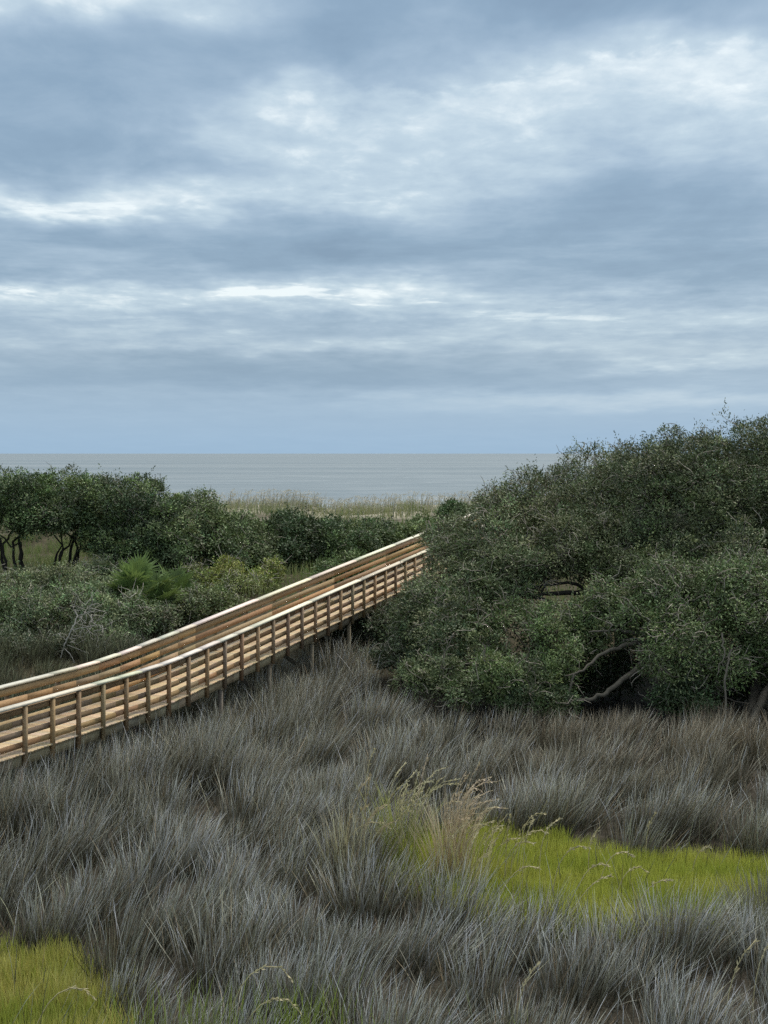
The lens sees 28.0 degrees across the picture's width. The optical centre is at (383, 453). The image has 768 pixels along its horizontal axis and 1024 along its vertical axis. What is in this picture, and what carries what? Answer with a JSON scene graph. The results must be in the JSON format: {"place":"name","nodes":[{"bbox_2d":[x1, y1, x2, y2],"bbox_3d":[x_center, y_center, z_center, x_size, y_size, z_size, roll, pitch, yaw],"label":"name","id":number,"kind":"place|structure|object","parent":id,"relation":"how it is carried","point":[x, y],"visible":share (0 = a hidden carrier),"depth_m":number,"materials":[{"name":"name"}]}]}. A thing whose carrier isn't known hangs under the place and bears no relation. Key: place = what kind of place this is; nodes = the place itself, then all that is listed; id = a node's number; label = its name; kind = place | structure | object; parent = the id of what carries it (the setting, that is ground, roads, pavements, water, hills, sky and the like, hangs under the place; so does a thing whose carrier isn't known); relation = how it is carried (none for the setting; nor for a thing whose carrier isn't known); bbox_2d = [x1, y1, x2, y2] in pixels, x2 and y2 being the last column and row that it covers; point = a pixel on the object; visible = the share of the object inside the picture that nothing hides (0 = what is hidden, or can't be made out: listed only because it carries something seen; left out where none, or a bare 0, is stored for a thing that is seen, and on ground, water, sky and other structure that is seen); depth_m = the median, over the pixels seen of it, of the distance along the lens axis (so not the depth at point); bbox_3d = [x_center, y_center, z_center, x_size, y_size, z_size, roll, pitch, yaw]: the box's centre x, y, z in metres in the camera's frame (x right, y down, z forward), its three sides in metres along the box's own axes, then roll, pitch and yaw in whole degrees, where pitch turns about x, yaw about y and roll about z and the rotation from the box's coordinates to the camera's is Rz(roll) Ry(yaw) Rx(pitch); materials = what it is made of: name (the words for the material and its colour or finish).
{"place":"outdoors","nodes":[
{"label":"outdoors","id":0,"kind":"place"},
{"bbox_2d":[0,454,759,508],"bbox_3d":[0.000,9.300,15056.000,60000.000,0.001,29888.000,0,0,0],"label":"sea","id":1,"kind":"structure","parent":0,"point":[335,477],"depth_m":823.31,"materials":[{"name":"liquid"}]},
{"bbox_2d":[0,504,767,1023],"bbox_3d":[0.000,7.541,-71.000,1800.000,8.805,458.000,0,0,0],"label":"ground","id":2,"kind":"structure","parent":0,"point":[598,708],"depth_m":30.06,"materials":[{"name":"beige soil"}]},
{"bbox_2d":[0,565,29,596],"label":"coastal shrub","id":3,"kind":"object","parent":2,"relation":"on","point":[2,582],"visible":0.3,"depth_m":62.52,"materials":[{"name":"green plant"}]},
{"bbox_2d":[0,613,49,659],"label":"coastal shrub","id":4,"kind":"object","parent":2,"relation":"on","point":[25,636],"visible":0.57,"depth_m":55.24,"materials":[{"name":"green plant"}]},
{"bbox_2d":[0,463,71,575],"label":"windswept oak","id":5,"kind":"object","parent":2,"relation":"on","point":[14,484],"visible":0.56,"depth_m":68.59,"materials":[{"name":"green plant"}]},
{"bbox_2d":[0,575,72,636],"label":"coastal shrub","id":6,"kind":"object","parent":2,"relation":"on","point":[27,612],"visible":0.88,"depth_m":57.33,"materials":[{"name":"green plant"}]},
{"bbox_2d":[0,551,102,597],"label":"coastal shrub","id":7,"kind":"object","parent":2,"relation":"on","point":[39,576],"visible":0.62,"depth_m":63.26,"materials":[{"name":"green plant"}]},
{"bbox_2d":[37,985,95,1022],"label":"seed stalk","id":8,"kind":"object","parent":2,"relation":"on","point":[81,989],"visible":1,"depth_m":20.57,"materials":[{"name":"beige plant"}]},
{"bbox_2d":[12,462,124,571],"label":"windswept oak","id":9,"kind":"object","parent":2,"relation":"on","point":[59,505],"visible":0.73,"depth_m":68.47,"materials":[{"name":"green plant"}]},
{"bbox_2d":[32,618,107,658],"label":"coastal shrub","id":10,"kind":"object","parent":2,"relation":"on","point":[65,633],"visible":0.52,"depth_m":55.10,"materials":[{"name":"green plant"}]},
{"bbox_2d":[0,927,143,1023],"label":"cordgrass","id":11,"kind":"object","parent":2,"relation":"on","point":[29,972],"visible":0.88,"depth_m":22.55,"materials":[{"name":"green plant"}]},
{"bbox_2d":[52,590,109,660],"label":"dead branch","id":12,"kind":"object","parent":2,"relation":"on","point":[85,612],"visible":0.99,"depth_m":54.42,"materials":[{"name":"wood"}]},
{"bbox_2d":[35,566,128,634],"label":"coastal shrub","id":13,"kind":"object","parent":2,"relation":"on","point":[104,598],"visible":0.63,"depth_m":57.96,"materials":[{"name":"green plant"}]},
{"bbox_2d":[72,550,133,580],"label":"coastal shrub","id":14,"kind":"object","parent":2,"relation":"on","point":[103,569],"visible":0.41,"depth_m":66.56,"materials":[{"name":"green plant"}]},
{"bbox_2d":[74,565,141,606],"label":"coastal shrub","id":15,"kind":"object","parent":2,"relation":"on","point":[105,579],"visible":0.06,"depth_m":62.44,"materials":[{"name":"green plant"}]},
{"bbox_2d":[76,631,147,658],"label":"coastal shrub","id":16,"kind":"object","parent":2,"relation":"on","point":[119,642],"visible":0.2,"depth_m":54.92,"materials":[{"name":"green plant"}]},
{"bbox_2d":[86,580,177,652],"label":"coastal shrub","id":17,"kind":"object","parent":2,"relation":"on","point":[138,608],"visible":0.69,"depth_m":56.50,"materials":[{"name":"green plant"}]},
{"bbox_2d":[74,466,199,572],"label":"windswept oak","id":18,"kind":"object","parent":2,"relation":"on","point":[137,522],"visible":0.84,"depth_m":67.93,"materials":[{"name":"green plant"}]},
{"bbox_2d":[103,549,181,615],"bbox_3d":[-9.249,5.174,59.082,3.120,3.034,2.722,0,0,0],"label":"palmetto","id":19,"kind":"object","parent":2,"relation":"on","point":[137,568],"visible":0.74,"depth_m":58.62,"materials":[{"name":"green plant"}]},
{"bbox_2d":[129,566,189,627],"bbox_3d":[-8.536,5.477,58.633,2.495,2.415,2.026,0,0,-21],"label":"palmetto","id":20,"kind":"object","parent":2,"relation":"on","point":[167,592],"visible":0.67,"depth_m":58.35,"materials":[{"name":"green plant"}]},
{"bbox_2d":[126,578,210,636],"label":"coastal shrub","id":21,"kind":"object","parent":2,"relation":"on","point":[181,607],"visible":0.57,"depth_m":58.43,"materials":[{"name":"green plant"}]},
{"bbox_2d":[158,563,197,617],"bbox_3d":[-8.247,5.368,60.386,2.549,2.261,2.568,0,0,0],"label":"palmetto","id":22,"kind":"object","parent":2,"relation":"on","point":[183,580],"visible":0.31,"depth_m":60.51,"materials":[{"name":"green plant"}]},
{"bbox_2d":[157,556,216,574],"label":"coastal shrub","id":23,"kind":"object","parent":2,"relation":"on","point":[195,560],"visible":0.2,"depth_m":67.72,"materials":[{"name":"green plant"}]},
{"bbox_2d":[173,556,211,587],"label":"coastal shrub","id":24,"kind":"object","parent":2,"relation":"on","point":[197,570],"visible":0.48,"depth_m":65.38,"materials":[{"name":"green plant"}]},
{"bbox_2d":[145,485,269,571],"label":"windswept oak","id":25,"kind":"object","parent":2,"relation":"on","point":[192,528],"visible":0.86,"depth_m":68.39,"materials":[{"name":"green plant"}]},
{"bbox_2d":[171,575,249,624],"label":"coastal shrub","id":26,"kind":"object","parent":2,"relation":"on","point":[218,599],"visible":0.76,"depth_m":59.66,"materials":[{"name":"green plant"}]},
{"bbox_2d":[196,545,250,590],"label":"coastal shrub","id":27,"kind":"object","parent":2,"relation":"on","point":[213,575],"visible":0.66,"depth_m":65.35,"materials":[{"name":"green plant"}]},
{"bbox_2d":[196,507,285,572],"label":"windswept oak","id":28,"kind":"object","parent":2,"relation":"on","point":[260,552],"visible":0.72,"depth_m":68.64,"materials":[{"name":"green plant"}]},
{"bbox_2d":[213,564,282,597],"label":"coastal shrub","id":29,"kind":"object","parent":2,"relation":"on","point":[255,581],"visible":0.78,"depth_m":63.34,"materials":[{"name":"green plant"}]},
{"bbox_2d":[229,964,292,1020],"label":"seed stalk","id":30,"kind":"object","parent":2,"relation":"on","point":[288,976],"visible":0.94,"depth_m":21.02,"materials":[{"name":"beige plant"}]},
{"bbox_2d":[237,554,291,588],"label":"coastal shrub","id":31,"kind":"object","parent":2,"relation":"on","point":[271,571],"visible":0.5,"depth_m":66.47,"materials":[{"name":"green plant"}]},
{"bbox_2d":[247,997,301,1022],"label":"seed stalk","id":32,"kind":"object","parent":2,"relation":"on","point":[273,998],"visible":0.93,"depth_m":20.18,"materials":[{"name":"beige plant"}]},
{"bbox_2d":[3,965,565,1023],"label":"green blades","id":33,"kind":"object","parent":2,"relation":"on","point":[259,1010],"visible":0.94,"depth_m":20.34,"materials":[{"name":"green plant"}]},
{"bbox_2d":[0,502,603,808],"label":"boardwalk","id":34,"kind":"structure","parent":2,"relation":"on","point":[219,663],"depth_m":43.86,"materials":[{"name":"brown wood"}]},
{"bbox_2d":[259,502,356,571],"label":"dune bush","id":35,"kind":"object","parent":2,"relation":"on","point":[298,530],"visible":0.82,"depth_m":72.26,"materials":[{"name":"green plant"}]},
{"bbox_2d":[123,488,541,521],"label":"sea oats","id":36,"kind":"object","parent":2,"relation":"on","point":[271,502],"visible":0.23,"depth_m":92.06,"materials":[{"name":"beige plant"}]},
{"bbox_2d":[306,595,373,643],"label":"coastal shrub","id":37,"kind":"object","parent":2,"relation":"on","point":[343,630],"visible":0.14,"depth_m":56.18,"materials":[{"name":"green plant"}]},
{"bbox_2d":[303,548,379,582],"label":"dune bush","id":38,"kind":"object","parent":2,"relation":"on","point":[325,565],"visible":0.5,"depth_m":67.07,"materials":[{"name":"green plant"}]},
{"bbox_2d":[292,773,396,886],"bbox_3d":[-0.765,7.086,29.238,1.986,2.025,1.964,0,0,-18],"label":"grass clump","id":39,"kind":"object","parent":2,"relation":"on","point":[365,827],"visible":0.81,"depth_m":29.12,"materials":[{"name":"plant"}]},
{"bbox_2d":[305,510,408,566],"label":"dune bush","id":40,"kind":"object","parent":2,"relation":"on","point":[370,536],"visible":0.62,"depth_m":74.39,"materials":[{"name":"green plant"}]},
{"bbox_2d":[331,821,391,868],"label":"seed stalk","id":41,"kind":"object","parent":2,"relation":"on","point":[368,824],"visible":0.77,"depth_m":29.45,"materials":[{"name":"beige plant"}]},
{"bbox_2d":[365,748,375,841],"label":"seed stalk","id":42,"kind":"object","parent":2,"relation":"on","point":[367,776],"visible":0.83,"depth_m":30.83,"materials":[{"name":"beige plant"}]},
{"bbox_2d":[351,596,403,646],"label":"coastal shrub","id":43,"kind":"object","parent":2,"relation":"on","point":[376,619],"visible":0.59,"depth_m":55.45,"materials":[{"name":"green plant"}]},
{"bbox_2d":[0,498,765,620],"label":"dune grass","id":44,"kind":"structure","parent":2,"relation":"on","point":[49,560],"depth_m":80.01,"materials":[{"name":"plant"}]},
{"bbox_2d":[0,609,767,1023],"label":"needle rush","id":45,"kind":"object","parent":2,"relation":"on","point":[696,757],"visible":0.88,"depth_m":30.18,"materials":[{"name":"grey plant"}]},
{"bbox_2d":[353,622,420,684],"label":"coastal shrub","id":46,"kind":"object","parent":2,"relation":"on","point":[388,657],"visible":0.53,"depth_m":50.53,"materials":[{"name":"green plant"}]},
{"bbox_2d":[385,783,402,821],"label":"seed stalk","id":47,"kind":"object","parent":2,"relation":"on","point":[397,788],"visible":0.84,"depth_m":30.16,"materials":[{"name":"beige plant"}]},
{"bbox_2d":[354,762,459,865],"bbox_3d":[0.426,7.077,29.798,2.133,1.967,1.716,0,0,0],"label":"grass clump","id":48,"kind":"object","parent":2,"relation":"on","point":[401,817],"visible":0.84,"depth_m":29.86,"materials":[{"name":"plant"}]},
{"bbox_2d":[375,506,442,546],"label":"dune bush","id":49,"kind":"object","parent":2,"relation":"on","point":[415,521],"visible":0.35,"depth_m":79.69,"materials":[{"name":"green plant"}]},
{"bbox_2d":[425,776,445,836],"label":"seed stalk","id":50,"kind":"object","parent":2,"relation":"on","point":[428,798],"visible":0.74,"depth_m":31.16,"materials":[{"name":"beige plant"}]},
{"bbox_2d":[387,644,493,724],"bbox_3d":[1.657,6.906,44.960,3.174,2.617,3.033,0,0,0],"label":"wax myrtle","id":51,"kind":"object","parent":2,"relation":"on","point":[454,683],"visible":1,"depth_m":44.70,"materials":[{"name":"green plant"}]},
{"bbox_2d":[419,799,461,852],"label":"seed stalk","id":52,"kind":"object","parent":2,"relation":"on","point":[434,813],"visible":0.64,"depth_m":30.16,"materials":[{"name":"beige plant"}]},
{"bbox_2d":[385,753,508,882],"bbox_3d":[1.254,6.893,28.939,2.395,2.394,2.096,0,0,-23],"label":"grass clump","id":53,"kind":"object","parent":2,"relation":"on","point":[448,828],"visible":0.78,"depth_m":28.86,"materials":[{"name":"plant"}]},
{"bbox_2d":[374,574,525,711],"bbox_3d":[2.213,5.942,47.625,3.749,4.290,5.599,0,0,-26],"label":"wax myrtle","id":54,"kind":"object","parent":2,"relation":"on","point":[439,625],"visible":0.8,"depth_m":47.32,"materials":[{"name":"green plant"}]},
{"bbox_2d":[432,495,474,519],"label":"dune bush","id":55,"kind":"object","parent":2,"relation":"on","point":[451,503],"visible":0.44,"depth_m":83.47,"materials":[{"name":"green plant"}]},
{"bbox_2d":[416,813,534,896],"bbox_3d":[1.672,7.361,28.488,2.251,1.496,2.615,0,0,0],"label":"grass clump","id":56,"kind":"object","parent":2,"relation":"on","point":[486,855],"visible":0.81,"depth_m":28.30,"materials":[{"name":"plant"}]},
{"bbox_2d":[386,475,580,649],"bbox_3d":[3.593,4.293,52.681,7.034,7.056,9.939,0,0,0],"label":"live oak","id":57,"kind":"object","parent":2,"relation":"on","point":[483,564],"visible":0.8,"depth_m":50.46,"materials":[{"name":"green plant"}]},
{"bbox_2d":[460,640,535,731],"bbox_3d":[3.313,6.853,44.884,2.684,2.734,1.993,0,0,29],"label":"wax myrtle","id":58,"kind":"object","parent":2,"relation":"on","point":[491,666],"visible":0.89,"depth_m":44.44,"materials":[{"name":"green plant"}]},
{"bbox_2d":[489,837,519,865],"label":"seed stalk","id":59,"kind":"object","parent":2,"relation":"on","point":[501,844],"visible":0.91,"depth_m":28.74,"materials":[{"name":"beige plant"}]},
{"bbox_2d":[498,864,540,897],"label":"seed stalk","id":60,"kind":"object","parent":2,"relation":"on","point":[521,870],"visible":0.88,"depth_m":27.51,"materials":[{"name":"beige plant"}]},
{"bbox_2d":[503,840,536,884],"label":"seed stalk","id":61,"kind":"object","parent":2,"relation":"on","point":[517,843],"visible":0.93,"depth_m":28.34,"materials":[{"name":"beige plant"}]},
{"bbox_2d":[515,961,540,1023],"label":"seed stalk","id":62,"kind":"object","parent":2,"relation":"on","point":[530,971],"visible":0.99,"depth_m":20.44,"materials":[{"name":"beige plant"}]},
{"bbox_2d":[512,829,547,860],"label":"seed stalk","id":63,"kind":"object","parent":2,"relation":"on","point":[530,833],"visible":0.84,"depth_m":29.41,"materials":[{"name":"beige plant"}]},
{"bbox_2d":[521,812,545,848],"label":"seed stalk","id":64,"kind":"object","parent":2,"relation":"on","point":[544,813],"visible":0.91,"depth_m":31.20,"materials":[{"name":"beige plant"}]},
{"bbox_2d":[490,673,591,730],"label":"wax myrtle","id":65,"kind":"object","parent":2,"relation":"on","point":[537,700],"visible":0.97,"depth_m":44.14,"materials":[{"name":"green plant"}]},
{"bbox_2d":[472,585,620,720],"bbox_3d":[4.734,6.099,46.984,5.126,4.109,4.663,0,0,-45],"label":"wax myrtle","id":66,"kind":"object","parent":2,"relation":"on","point":[543,625],"visible":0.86,"depth_m":46.28,"materials":[{"name":"green plant"}]},
{"bbox_2d":[539,817,562,869],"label":"seed stalk","id":67,"kind":"object","parent":2,"relation":"on","point":[551,824],"visible":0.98,"depth_m":28.99,"materials":[{"name":"beige plant"}]},
{"bbox_2d":[372,812,767,943],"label":"cordgrass","id":68,"kind":"object","parent":2,"relation":"on","point":[679,869],"visible":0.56,"depth_m":28.75,"materials":[{"name":"green plant"}]},
{"bbox_2d":[552,845,590,893],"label":"seed stalk","id":69,"kind":"object","parent":2,"relation":"on","point":[577,846],"visible":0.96,"depth_m":27.42,"materials":[{"name":"beige plant"}]},
{"bbox_2d":[567,874,612,920],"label":"seed stalk","id":70,"kind":"object","parent":2,"relation":"on","point":[602,877],"visible":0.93,"depth_m":26.18,"materials":[{"name":"beige plant"}]},
{"bbox_2d":[588,827,599,875],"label":"seed stalk","id":71,"kind":"object","parent":2,"relation":"on","point":[594,834],"visible":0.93,"depth_m":28.94,"materials":[{"name":"beige plant"}]},
{"bbox_2d":[487,431,701,669],"bbox_3d":[7.384,3.430,52.148,8.121,8.460,11.133,0,0,0],"label":"live oak","id":72,"kind":"object","parent":2,"relation":"on","point":[587,533],"visible":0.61,"depth_m":50.89,"materials":[{"name":"green plant"}]},
{"bbox_2d":[579,862,610,885],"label":"seed stalk","id":73,"kind":"object","parent":2,"relation":"on","point":[600,863],"visible":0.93,"depth_m":27.80,"materials":[{"name":"beige plant"}]},
{"bbox_2d":[552,637,652,704],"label":"coastal shrub","id":74,"kind":"object","parent":2,"relation":"on","point":[605,679],"visible":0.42,"depth_m":48.42,"materials":[{"name":"green plant"}]},
{"bbox_2d":[600,851,634,880],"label":"seed stalk","id":75,"kind":"object","parent":2,"relation":"on","point":[631,855],"visible":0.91,"depth_m":28.33,"materials":[{"name":"beige plant"}]},
{"bbox_2d":[615,866,647,900],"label":"seed stalk","id":76,"kind":"object","parent":2,"relation":"on","point":[627,872],"visible":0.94,"depth_m":27.56,"materials":[{"name":"beige plant"}]},
{"bbox_2d":[646,812,656,848],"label":"seed stalk","id":77,"kind":"object","parent":2,"relation":"on","point":[648,827],"visible":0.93,"depth_m":30.15,"materials":[{"name":"beige plant"}]},
{"bbox_2d":[636,878,672,908],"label":"seed stalk","id":78,"kind":"object","parent":2,"relation":"on","point":[665,880],"visible":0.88,"depth_m":26.50,"materials":[{"name":"beige plant"}]},
{"bbox_2d":[565,530,767,722],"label":"oak thicket","id":79,"kind":"object","parent":2,"relation":"on","point":[679,601],"visible":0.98,"depth_m":45.38,"materials":[{"name":"green plant"}]},
{"bbox_2d":[570,397,767,728],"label":"live oak","id":80,"kind":"object","parent":2,"relation":"on","point":[726,500],"visible":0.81,"depth_m":49.82,"materials":[{"name":"green plant"}]},
{"bbox_2d":[691,845,712,878],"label":"seed stalk","id":81,"kind":"object","parent":2,"relation":"on","point":[702,850],"visible":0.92,"depth_m":28.80,"materials":[{"name":"beige plant"}]},
{"bbox_2d":[638,670,767,725],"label":"wax myrtle","id":82,"kind":"object","parent":2,"relation":"on","point":[664,697],"visible":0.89,"depth_m":44.26,"materials":[{"name":"green plant"}]},
{"bbox_2d":[688,646,767,713],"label":"coastal shrub","id":83,"kind":"object","parent":2,"relation":"on","point":[735,695],"visible":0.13,"depth_m":47.63,"materials":[{"name":"green plant"}]},
{"bbox_2d":[702,866,767,946],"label":"grass clump","id":84,"kind":"object","parent":2,"relation":"on","point":[751,899],"visible":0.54,"depth_m":25.55,"materials":[{"name":"grey plant"}]},
{"bbox_2d":[725,938,759,1019],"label":"seed stalk","id":85,"kind":"object","parent":2,"relation":"on","point":[736,969],"visible":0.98,"depth_m":20.70,"materials":[{"name":"beige plant"}]},
{"bbox_2d":[751,944,767,1020],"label":"seed stalk","id":86,"kind":"object","parent":2,"relation":"on","point":[756,976],"visible":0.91,"depth_m":21.83,"materials":[{"name":"beige plant"}]},
{"bbox_2d":[0,0,767,453],"label":"sky","id":87,"kind":"structure","parent":0,"point":[227,226],"materials":[{"name":"blue"}]}
]}

